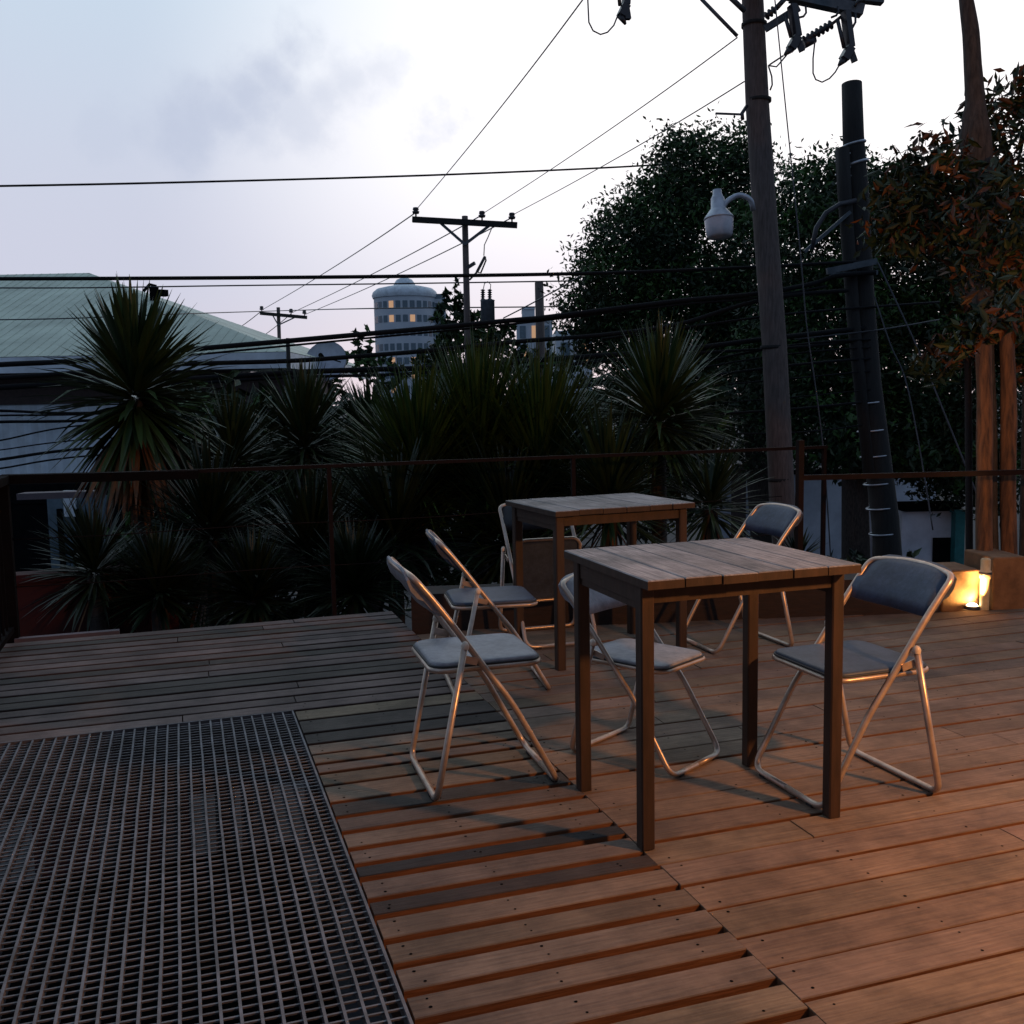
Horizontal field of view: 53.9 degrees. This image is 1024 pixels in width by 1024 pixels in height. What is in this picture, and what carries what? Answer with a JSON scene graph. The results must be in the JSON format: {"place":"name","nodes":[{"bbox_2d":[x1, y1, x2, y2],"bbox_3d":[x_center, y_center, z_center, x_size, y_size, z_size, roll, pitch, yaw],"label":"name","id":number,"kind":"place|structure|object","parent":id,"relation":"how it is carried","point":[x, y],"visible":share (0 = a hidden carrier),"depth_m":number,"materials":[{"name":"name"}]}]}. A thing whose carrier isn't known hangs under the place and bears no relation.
{"place":"outdoors","nodes":[
{"label":"outdoors","id":0,"kind":"place"},
{"bbox_2d":[16,490,96,499],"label":"pale beam","id":1,"kind":"structure","parent":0,"point":[44,495],"depth_m":12.88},
{"bbox_2d":[47,490,112,567],"bbox_3d":[-5.970,1.272,14.091,0.891,3.167,0.125,-1,6,0],"label":"window","id":2,"kind":"structure","parent":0,"point":[55,507],"depth_m":13.96,"materials":[{"name":"glass"}]},
{"bbox_2d":[0,482,188,632],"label":"house","id":3,"kind":"structure","parent":0,"point":[24,524],"depth_m":15.42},
{"bbox_2d":[0,842,342,1023],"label":"pit floor","id":4,"kind":"structure","parent":0,"point":[204,994],"depth_m":3.54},
{"bbox_2d":[0,720,406,1023],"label":"deck joists","id":5,"kind":"object","parent":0,"point":[387,990],"visible":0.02,"depth_m":4.38,"materials":[{"name":"brown wood"}]},
{"bbox_2d":[0,609,1023,1023],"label":"deck floor","id":6,"kind":"structure","parent":5,"relation":"on","point":[504,879],"depth_m":3.11,"materials":[{"name":"brown wood"}]},
{"bbox_2d":[14,629,119,642],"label":"edge trim","id":7,"kind":"structure","parent":6,"relation":"attached to","point":[66,635],"depth_m":5.75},
{"bbox_2d":[0,470,198,650],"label":"side railing","id":8,"kind":"object","parent":6,"relation":"on","point":[10,623],"visible":0.88,"depth_m":5.64,"materials":[{"name":"metal"}]},
{"bbox_2d":[12,445,827,615],"bbox_3d":[-0.264,0.265,6.506,5.370,1.216,0.030,-3,7,-18],"label":"railing","id":9,"kind":"object","parent":8,"relation":"attached to","point":[328,467],"visible":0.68,"depth_m":6.35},
{"bbox_2d":[0,710,413,1023],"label":"floor grating","id":10,"kind":"object","parent":6,"relation":"in","point":[40,744],"visible":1,"depth_m":2.78,"materials":[{"name":"metal"}]},
{"bbox_2d":[387,556,558,800],"bbox_3d":[-0.145,0.526,3.434,0.520,0.764,0.463,-3,7,-16],"label":"folding chair","id":11,"kind":"object","parent":6,"relation":"on","point":[458,652],"visible":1,"depth_m":3.31,"materials":[{"name":"plastic"}]},
{"bbox_2d":[425,529,550,695],"bbox_3d":[-0.118,0.430,4.544,0.520,0.710,0.463,-2,6,-10],"label":"folding chair","id":12,"kind":"object","parent":6,"relation":"on","point":[478,597],"visible":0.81,"depth_m":4.39,"materials":[{"name":"plastic"}]},
{"bbox_2d":[498,503,597,648],"bbox_3d":[0.185,0.316,5.452,0.463,0.726,0.520,-3,7,-16],"label":"folding chair","id":13,"kind":"object","parent":6,"relation":"on","point":[538,578],"visible":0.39,"depth_m":5.44,"materials":[{"name":"plastic"}]},
{"bbox_2d":[505,493,694,670],"bbox_3d":[0.438,0.327,5.126,0.752,0.769,0.626,-4,7,-22],"label":"patio table","id":14,"kind":"object","parent":6,"relation":"on","point":[556,515],"visible":0.91,"depth_m":4.93,"materials":[{"name":"brown wood"}]},
{"bbox_2d":[558,573,719,776],"bbox_3d":[0.454,0.554,3.639,0.520,0.642,0.370,5,9,42],"label":"folding chair","id":15,"kind":"object","parent":6,"relation":"on","point":[621,653],"visible":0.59,"depth_m":3.60,"materials":[{"name":"plastic"}]},
{"bbox_2d":[411,573,938,634],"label":"timber kerb","id":16,"kind":"structure","parent":6,"relation":"on","point":[806,603],"depth_m":5.79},
{"bbox_2d":[795,440,1023,550],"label":"kerb railing","id":17,"kind":"object","parent":16,"relation":"on","point":[800,477],"visible":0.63,"depth_m":5.91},
{"bbox_2d":[564,538,861,850],"bbox_3d":[0.600,0.530,3.162,0.682,0.790,0.636,-3,7,-18],"label":"patio table","id":18,"kind":"object","parent":6,"relation":"on","point":[642,579],"visible":1,"depth_m":3.01,"materials":[{"name":"brown wood"}]},
{"bbox_2d":[687,502,802,653],"bbox_3d":[1.189,0.326,5.227,0.520,0.718,0.463,-3,7,-18],"label":"folding chair","id":19,"kind":"object","parent":6,"relation":"on","point":[782,520],"visible":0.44,"depth_m":5.20,"materials":[{"name":"plastic"}]},
{"bbox_2d":[754,554,956,808],"bbox_3d":[1.123,0.532,3.321,0.520,0.729,0.463,-3,7,-19],"label":"folding chair","id":20,"kind":"object","parent":6,"relation":"on","point":[924,589],"visible":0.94,"depth_m":3.27,"materials":[{"name":"plastic"}]},
{"bbox_2d":[935,562,979,611],"bbox_3d":[2.654,0.453,6.125,0.236,0.252,0.300,-2,6,-4],"label":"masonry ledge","id":21,"kind":"object","parent":6,"relation":"on","point":[966,591],"visible":0.5,"depth_m":5.98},
{"bbox_2d":[978,558,991,609],"bbox_3d":[2.786,0.425,5.932,0.074,0.307,0.073,-3,7,-18],"label":"drain pipe stub","id":22,"kind":"object","parent":6,"relation":"on","point":[985,573],"visible":1,"depth_m":5.91,"materials":[{"name":"plastic"}]},
{"bbox_2d":[964,549,1023,609],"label":"post base","id":23,"kind":"object","parent":6,"relation":"on","point":[1007,583],"visible":0.64,"depth_m":5.98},
{"bbox_2d":[964,353,972,549],"bbox_3d":[2.946,-0.328,6.496,0.048,1.467,0.205,0,6,6],"label":"wooden post","id":24,"kind":"object","parent":23,"relation":"on","point":[968,464],"visible":0.83,"depth_m":6.48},
{"bbox_2d":[975,338,992,550],"bbox_3d":[2.928,-0.305,6.243,0.103,1.560,0.269,0,6,8],"label":"wooden post","id":25,"kind":"object","parent":23,"relation":"on","point":[984,484],"visible":0.77,"depth_m":6.21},
{"bbox_2d":[998,332,1017,554],"bbox_3d":[3.128,-0.412,6.342,0.106,1.455,0.252,-1,6,5],"label":"wooden post","id":26,"kind":"object","parent":23,"relation":"on","point":[1007,460],"visible":0.88,"depth_m":6.31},
{"bbox_2d":[0,305,569,319],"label":"overhead cable","id":27,"kind":"object","parent":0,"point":[288,310],"visible":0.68,"depth_m":34.80,"materials":[{"name":"rubber"}]},
{"bbox_2d":[0,164,660,186],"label":"overhead cable","id":28,"kind":"object","parent":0,"point":[134,183],"visible":0.74,"depth_m":24.00,"materials":[{"name":"rubber"}]},
{"bbox_2d":[350,324,384,373],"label":"broadleaf tree","id":29,"kind":"object","parent":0,"point":[368,349],"visible":0.31,"depth_m":79.89,"materials":[{"name":"green plant"}]},
{"bbox_2d":[372,278,447,398],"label":"round tower","id":30,"kind":"structure","parent":0,"point":[402,295],"depth_m":222.83,"materials":[{"name":"grey concrete"}]},
{"bbox_2d":[0,393,1021,1023],"bbox_3d":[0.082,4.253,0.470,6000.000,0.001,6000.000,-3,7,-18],"label":"ground","id":31,"kind":"structure","parent":0,"point":[344,967],"depth_m":10.14,"materials":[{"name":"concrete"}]},
{"bbox_2d":[19,494,157,870],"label":"spiky plant","id":32,"kind":"object","parent":31,"relation":"on","point":[88,552],"visible":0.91,"depth_m":7.12,"materials":[{"name":"green plant"}]},
{"bbox_2d":[16,561,191,879],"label":"red wall","id":33,"kind":"structure","parent":31,"relation":"on","point":[30,625],"depth_m":7.39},
{"bbox_2d":[11,271,237,546],"bbox_3d":[-3.073,0.733,8.396,1.756,5.379,1.750,-3,7,-18],"label":"spiky plant","id":34,"kind":"object","parent":31,"relation":"on","point":[133,358],"visible":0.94,"depth_m":8.01,"materials":[{"name":"green plant"}]},
{"bbox_2d":[70,511,231,628],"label":"leafy bush","id":35,"kind":"object","parent":31,"relation":"on","point":[187,622],"visible":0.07,"depth_m":9.25,"materials":[{"name":"green plant"}]},
{"bbox_2d":[81,521,224,860],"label":"spiky plant","id":36,"kind":"object","parent":31,"relation":"on","point":[159,558],"visible":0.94,"depth_m":7.11,"materials":[{"name":"green plant"}]},
{"bbox_2d":[0,273,366,474],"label":"warehouse","id":37,"kind":"structure","parent":31,"relation":"on","point":[25,340],"depth_m":36.34,"materials":[{"name":"metal"}]},
{"bbox_2d":[108,427,295,852],"bbox_3d":[-2.327,1.385,7.993,1.569,4.144,1.420,3,7,30],"label":"spiky plant","id":38,"kind":"object","parent":31,"relation":"on","point":[209,496],"visible":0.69,"depth_m":7.75,"materials":[{"name":"green plant"}]},
{"bbox_2d":[176,381,305,848],"bbox_3d":[-2.468,1.065,9.154,1.300,4.528,1.320,2,7,24],"label":"spiky plant","id":39,"kind":"object","parent":31,"relation":"on","point":[229,431],"visible":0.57,"depth_m":8.89,"materials":[{"name":"green plant"}]},
{"bbox_2d":[177,520,321,846],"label":"spiky plant","id":40,"kind":"object","parent":31,"relation":"on","point":[250,586],"visible":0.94,"depth_m":7.22,"materials":[{"name":"green plant"}]},
{"bbox_2d":[125,370,395,621],"bbox_3d":[-2.772,-0.070,10.775,3.097,2.913,1.832,-1,6,1],"label":"leafy bush","id":41,"kind":"object","parent":31,"relation":"on","point":[230,375],"visible":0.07,"depth_m":10.57,"materials":[{"name":"green plant"}]},
{"bbox_2d":[231,374,328,522],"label":"house","id":42,"kind":"structure","parent":31,"relation":"on","point":[244,386],"depth_m":35.52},
{"bbox_2d":[259,306,306,370],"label":"utility pole","id":43,"kind":"object","parent":31,"relation":"on","point":[278,314],"visible":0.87,"depth_m":52.77,"materials":[{"name":"brown wood"}]},
{"bbox_2d":[238,353,368,840],"bbox_3d":[-1.926,0.857,9.761,1.501,4.795,1.664,-3,7,-18],"label":"spiky plant","id":44,"kind":"object","parent":31,"relation":"on","point":[303,401],"visible":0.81,"depth_m":9.40,"materials":[{"name":"green plant"}]},
{"bbox_2d":[222,458,406,943],"bbox_3d":[-1.508,1.508,7.928,1.464,3.888,1.428,-3,7,-18],"label":"spiky plant","id":45,"kind":"object","parent":31,"relation":"on","point":[311,505],"visible":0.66,"depth_m":7.66,"materials":[{"name":"green plant"}]},
{"bbox_2d":[307,342,346,417],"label":"water tower","id":46,"kind":"structure","parent":31,"relation":"on","point":[329,349],"depth_m":39.97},
{"bbox_2d":[258,350,410,395],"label":"leafy bush","id":47,"kind":"object","parent":31,"relation":"on","point":[365,362],"visible":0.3,"depth_m":44.84,"materials":[{"name":"green plant"}]},
{"bbox_2d":[285,513,414,985],"bbox_3d":[-1.106,1.752,7.330,1.008,3.517,1.056,-3,7,-18],"label":"spiky plant","id":48,"kind":"object","parent":31,"relation":"on","point":[355,581],"visible":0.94,"depth_m":7.11,"materials":[{"name":"green plant"}]},
{"bbox_2d":[315,372,397,611],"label":"spiky plant","id":49,"kind":"object","parent":31,"relation":"on","point":[349,409],"visible":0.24,"depth_m":9.81,"materials":[{"name":"green plant"}]},
{"bbox_2d":[289,429,500,623],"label":"spiky plant","id":50,"kind":"object","parent":31,"relation":"on","point":[403,501],"visible":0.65,"depth_m":7.76,"materials":[{"name":"green plant"}]},
{"bbox_2d":[292,355,540,585],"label":"spiky plant","id":51,"kind":"object","parent":31,"relation":"on","point":[422,414],"visible":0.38,"depth_m":8.23,"materials":[{"name":"green plant"}]},
{"bbox_2d":[333,403,582,611],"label":"leafy bush","id":52,"kind":"object","parent":31,"relation":"on","point":[496,578],"depth_m":10.84,"materials":[{"name":"green plant"}]},
{"bbox_2d":[412,207,516,572],"bbox_3d":[-1.010,-2.601,23.178,2.382,8.689,0.691,0,6,8],"label":"utility pole","id":53,"kind":"object","parent":31,"relation":"on","point":[487,305],"visible":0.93,"depth_m":22.79,"materials":[{"name":"brown wood"}]},
{"bbox_2d":[262,214,413,309],"bbox_3d":[-7.663,-8.693,37.849,0.033,0.722,32.046,-3,7,-20],"label":"power line","id":54,"kind":"object","parent":53,"relation":"attached to","point":[350,256],"visible":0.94,"depth_m":29.05,"materials":[{"name":"metal"}]},
{"bbox_2d":[292,216,478,312],"bbox_3d":[-6.112,-8.599,37.849,0.033,0.630,32.015,-3,7,-20],"label":"power line","id":55,"kind":"object","parent":53,"relation":"attached to","point":[393,263],"visible":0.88,"depth_m":30.11,"materials":[{"name":"metal"}]},
{"bbox_2d":[304,219,509,314],"bbox_3d":[-5.444,-8.518,37.849,0.034,0.570,32.030,-3,7,-20],"label":"power line","id":56,"kind":"object","parent":53,"relation":"attached to","point":[407,269],"visible":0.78,"depth_m":31.06,"materials":[{"name":"rubber"}]},
{"bbox_2d":[417,0,582,208],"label":"power line","id":57,"kind":"object","parent":53,"relation":"attached to","point":[511,93],"visible":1,"depth_m":14.39,"materials":[{"name":"metal"}]},
{"bbox_2d":[484,37,737,212],"bbox_3d":[0.965,-6.116,17.251,0.018,0.169,11.834,-3,7,-16],"label":"power line","id":58,"kind":"object","parent":53,"relation":"attached to","point":[625,118],"visible":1,"depth_m":14.61,"materials":[{"name":"metal"}]},
{"bbox_2d":[515,81,744,213],"bbox_3d":[1.360,-5.865,17.250,0.018,0.630,11.727,-3,6,-13],"label":"power line","id":59,"kind":"object","parent":53,"relation":"attached to","point":[643,142],"visible":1,"depth_m":14.50,"materials":[{"name":"rubber"}]},
{"bbox_2d":[354,325,597,583],"bbox_3d":[-0.249,0.818,9.022,2.486,4.970,2.448,-3,7,-18],"label":"spiky plant","id":60,"kind":"object","parent":31,"relation":"on","point":[474,360],"visible":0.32,"depth_m":8.44,"materials":[{"name":"green plant"}]},
{"bbox_2d":[409,278,542,386],"bbox_3d":[-1.070,-5.307,30.007,4.004,3.470,2.005,-1,6,-1],"label":"broadleaf tree","id":61,"kind":"object","parent":31,"relation":"on","point":[457,310],"visible":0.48,"depth_m":29.71,"materials":[{"name":"green plant"}]},
{"bbox_2d":[405,432,608,585],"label":"spiky plant","id":62,"kind":"object","parent":31,"relation":"on","point":[495,491],"visible":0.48,"depth_m":7.80,"materials":[{"name":"green plant"}]},
{"bbox_2d":[535,282,544,383],"bbox_3d":[0.888,-2.953,30.212,0.319,7.782,0.682,-2,6,-11],"label":"utility pole","id":63,"kind":"object","parent":31,"relation":"on","point":[539,311],"visible":0.26,"depth_m":29.96,"materials":[{"name":"brown wood"}]},
{"bbox_2d":[0,280,600,288],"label":"overhead cable","id":64,"kind":"object","parent":63,"relation":"attached to","point":[271,285],"visible":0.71,"depth_m":25.99,"materials":[{"name":"metal"}]},
{"bbox_2d":[438,337,667,541],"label":"spiky plant","id":65,"kind":"object","parent":31,"relation":"on","point":[554,397],"visible":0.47,"depth_m":8.30,"materials":[{"name":"green plant"}]},
{"bbox_2d":[522,341,599,384],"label":"leafy bush","id":66,"kind":"object","parent":31,"relation":"on","point":[548,343],"visible":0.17,"depth_m":39.79,"materials":[{"name":"green plant"}]},
{"bbox_2d":[511,390,710,548],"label":"spiky plant","id":67,"kind":"object","parent":31,"relation":"on","point":[605,475],"visible":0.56,"depth_m":7.71,"materials":[{"name":"green plant"}]},
{"bbox_2d":[564,364,740,543],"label":"leafy bush","id":68,"kind":"object","parent":31,"relation":"on","point":[675,493],"visible":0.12,"depth_m":11.26,"materials":[{"name":"green plant"}]},
{"bbox_2d":[572,311,749,543],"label":"spiky plant","id":69,"kind":"object","parent":31,"relation":"on","point":[661,379],"visible":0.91,"depth_m":8.11,"materials":[{"name":"green plant"}]},
{"bbox_2d":[538,102,837,542],"bbox_3d":[4.526,-3.947,24.243,7.497,10.974,4.964,0,6,12],"label":"broadleaf tree","id":70,"kind":"object","parent":31,"relation":"on","point":[669,236],"visible":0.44,"depth_m":23.20,"materials":[{"name":"green plant"}]},
{"bbox_2d":[651,434,771,541],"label":"spiky plant","id":71,"kind":"object","parent":31,"relation":"on","point":[716,483],"visible":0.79,"depth_m":7.82,"materials":[{"name":"green plant"}]},
{"bbox_2d":[587,0,883,546],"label":"utility pole","id":72,"kind":"object","parent":31,"relation":"on","point":[755,25],"visible":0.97,"depth_m":11.67,"materials":[{"name":"brown wood"}]},
{"bbox_2d":[704,188,755,239],"bbox_3d":[2.508,-3.433,11.577,0.604,0.567,0.346,0,6,8],"label":"street lamp","id":73,"kind":"object","parent":72,"relation":"attached to","point":[718,219],"visible":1,"depth_m":11.52,"materials":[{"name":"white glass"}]},
{"bbox_2d":[774,0,830,556],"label":"guy wire","id":74,"kind":"object","parent":72,"relation":"attached to","point":[801,263],"visible":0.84,"depth_m":11.29,"materials":[{"name":"metal"}]},
{"bbox_2d":[771,528,819,553],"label":"spiky plant","id":75,"kind":"object","parent":31,"relation":"on","point":[791,540],"visible":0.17,"depth_m":9.46,"materials":[{"name":"green plant"}]},
{"bbox_2d":[717,464,935,558],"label":"compound wall","id":76,"kind":"structure","parent":31,"relation":"on","point":[812,508],"depth_m":25.80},
{"bbox_2d":[803,80,901,556],"bbox_3d":[4.382,-1.279,12.422,0.953,8.101,1.282,-6,8,-39],"label":"utility pole","id":77,"kind":"object","parent":31,"relation":"on","point":[851,160],"visible":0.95,"depth_m":12.45,"materials":[{"name":"metal"}]},
{"bbox_2d":[0,288,848,379],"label":"overhead cable","id":78,"kind":"object","parent":77,"relation":"attached to","point":[430,350],"visible":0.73,"depth_m":11.62,"materials":[{"name":"rubber"}]},
{"bbox_2d":[0,260,863,280],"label":"overhead cable","id":79,"kind":"object","parent":77,"relation":"attached to","point":[398,275],"visible":0.96,"depth_m":11.36,"materials":[{"name":"rubber"}]},
{"bbox_2d":[0,326,865,389],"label":"overhead cable","id":80,"kind":"object","parent":77,"relation":"attached to","point":[409,368],"visible":0.52,"depth_m":11.58,"materials":[{"name":"rubber"}]},
{"bbox_2d":[0,357,870,422],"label":"overhead cable","id":81,"kind":"object","parent":77,"relation":"attached to","point":[720,374],"visible":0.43,"depth_m":12.14,"materials":[{"name":"rubber"}]},
{"bbox_2d":[0,338,870,413],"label":"overhead cable","id":82,"kind":"object","parent":77,"relation":"attached to","point":[699,362],"visible":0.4,"depth_m":12.13,"materials":[{"name":"rubber"}]},
{"bbox_2d":[0,400,870,460],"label":"overhead cable","id":83,"kind":"object","parent":77,"relation":"attached to","point":[734,412],"visible":0.38,"depth_m":12.14,"materials":[{"name":"rubber"}]},
{"bbox_2d":[0,346,870,416],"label":"overhead cable","id":84,"kind":"object","parent":77,"relation":"attached to","point":[569,389],"visible":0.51,"depth_m":12.13,"materials":[{"name":"rubber"}]},
{"bbox_2d":[0,370,870,440],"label":"overhead cable","id":85,"kind":"object","parent":77,"relation":"attached to","point":[345,413],"visible":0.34,"depth_m":12.14,"materials":[{"name":"rubber"}]},
{"bbox_2d":[0,423,870,468],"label":"overhead cable","id":86,"kind":"object","parent":77,"relation":"attached to","point":[575,430],"visible":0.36,"depth_m":11.18,"materials":[{"name":"rubber"}]},
{"bbox_2d":[0,389,870,450],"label":"overhead cable","id":87,"kind":"object","parent":77,"relation":"attached to","point":[699,404],"visible":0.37,"depth_m":12.15,"materials":[{"name":"rubber"}]},
{"bbox_2d":[0,270,875,366],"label":"overhead cable","id":88,"kind":"object","parent":77,"relation":"attached to","point":[461,325],"visible":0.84,"depth_m":11.69,"materials":[{"name":"rubber"}]},
{"bbox_2d":[187,285,826,356],"bbox_3d":[-0.023,-2.255,11.829,7.827,0.773,0.168,-2,6,-6],"label":"overhead cable","id":89,"kind":"object","parent":77,"relation":"attached to","point":[437,331],"visible":0.88,"depth_m":11.74,"materials":[{"name":"rubber"}]},
{"bbox_2d":[169,342,850,385],"bbox_3d":[0.351,-1.787,11.872,8.523,0.460,0.295,-2,6,-8],"label":"overhead cable","id":90,"kind":"object","parent":77,"relation":"attached to","point":[573,363],"visible":0.59,"depth_m":11.78,"materials":[{"name":"rubber"}]},
{"bbox_2d":[601,301,939,339],"bbox_3d":[3.273,-2.350,12.276,4.461,0.463,0.284,-2,6,-11],"label":"overhead cable","id":91,"kind":"object","parent":77,"relation":"attached to","point":[791,313],"visible":0.82,"depth_m":12.16,"materials":[{"name":"rubber"}]},
{"bbox_2d":[795,319,939,339],"bbox_3d":[4.466,-2.275,12.509,2.180,0.272,0.106,-3,7,-20],"label":"overhead cable","id":92,"kind":"object","parent":77,"relation":"attached to","point":[866,331],"visible":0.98,"depth_m":12.42,"materials":[{"name":"metal"}]},
{"bbox_2d":[874,297,933,529],"bbox_3d":[4.674,-1.214,11.916,0.137,2.743,1.169,-3,7,-16],"label":"guy wire","id":93,"kind":"object","parent":77,"relation":"hanging from","point":[912,412],"visible":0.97,"depth_m":11.90,"materials":[{"name":"metal"}]},
{"bbox_2d":[877,262,974,490],"bbox_3d":[4.906,-1.574,11.863,0.069,2.863,1.469,-5,7,-32],"label":"guy wire","id":94,"kind":"object","parent":77,"relation":"attached to","point":[904,319],"visible":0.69,"depth_m":11.95,"materials":[{"name":"metal"}]},
{"bbox_2d":[710,134,1023,560],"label":"broadleaf tree","id":95,"kind":"object","parent":31,"relation":"on","point":[814,203],"visible":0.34,"depth_m":19.26,"materials":[{"name":"green plant"}]},
{"bbox_2d":[827,548,921,566],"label":"leafy bush","id":96,"kind":"object","parent":31,"relation":"on","point":[860,559],"visible":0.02,"depth_m":14.96,"materials":[{"name":"green plant"}]},
{"bbox_2d":[792,411,999,494],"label":"leafy bush","id":97,"kind":"object","parent":31,"relation":"on","point":[901,457],"visible":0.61,"depth_m":18.83,"materials":[{"name":"green plant"}]},
{"bbox_2d":[897,500,959,561],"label":"gate house","id":98,"kind":"structure","parent":31,"relation":"on","point":[917,531],"depth_m":20.23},
{"bbox_2d":[932,537,950,561],"bbox_3d":[8.650,1.204,20.290,0.360,1.385,0.050,-1,6,0],"label":"doorway","id":99,"kind":"structure","parent":98,"relation":"in","point":[941,549],"depth_m":20.22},
{"bbox_2d":[845,62,1023,555],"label":"leafy tree","id":100,"kind":"object","parent":31,"relation":"on","point":[1003,274],"visible":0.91,"depth_m":6.43,"materials":[{"name":"green plant"}]},
{"bbox_2d":[950,509,964,564],"bbox_3d":[8.843,0.933,20.005,0.240,1.977,0.240,-1,6,0],"label":"gate post","id":101,"kind":"object","parent":31,"relation":"on","point":[957,535],"visible":0.57,"depth_m":19.88,"materials":[{"name":"teal paint"}]},
{"bbox_2d":[0,0,1023,405],"label":"sky","id":102,"kind":"structure","parent":0,"point":[92,91],"materials":[{"name":"white"}]},
{"bbox_2d":[516,321,551,384],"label":"white house","id":103,"kind":"structure","parent":0,"point":[526,331],"depth_m":91.93,"materials":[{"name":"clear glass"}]},
{"bbox_2d":[552,331,592,434],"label":"white house","id":104,"kind":"structure","parent":0,"point":[558,343],"depth_m":57.03,"materials":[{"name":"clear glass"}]},
{"bbox_2d":[959,0,998,549],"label":"tree trunk","id":105,"kind":"object","parent":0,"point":[976,126],"visible":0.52,"depth_m":6.35,"materials":[{"name":"brown plant"}]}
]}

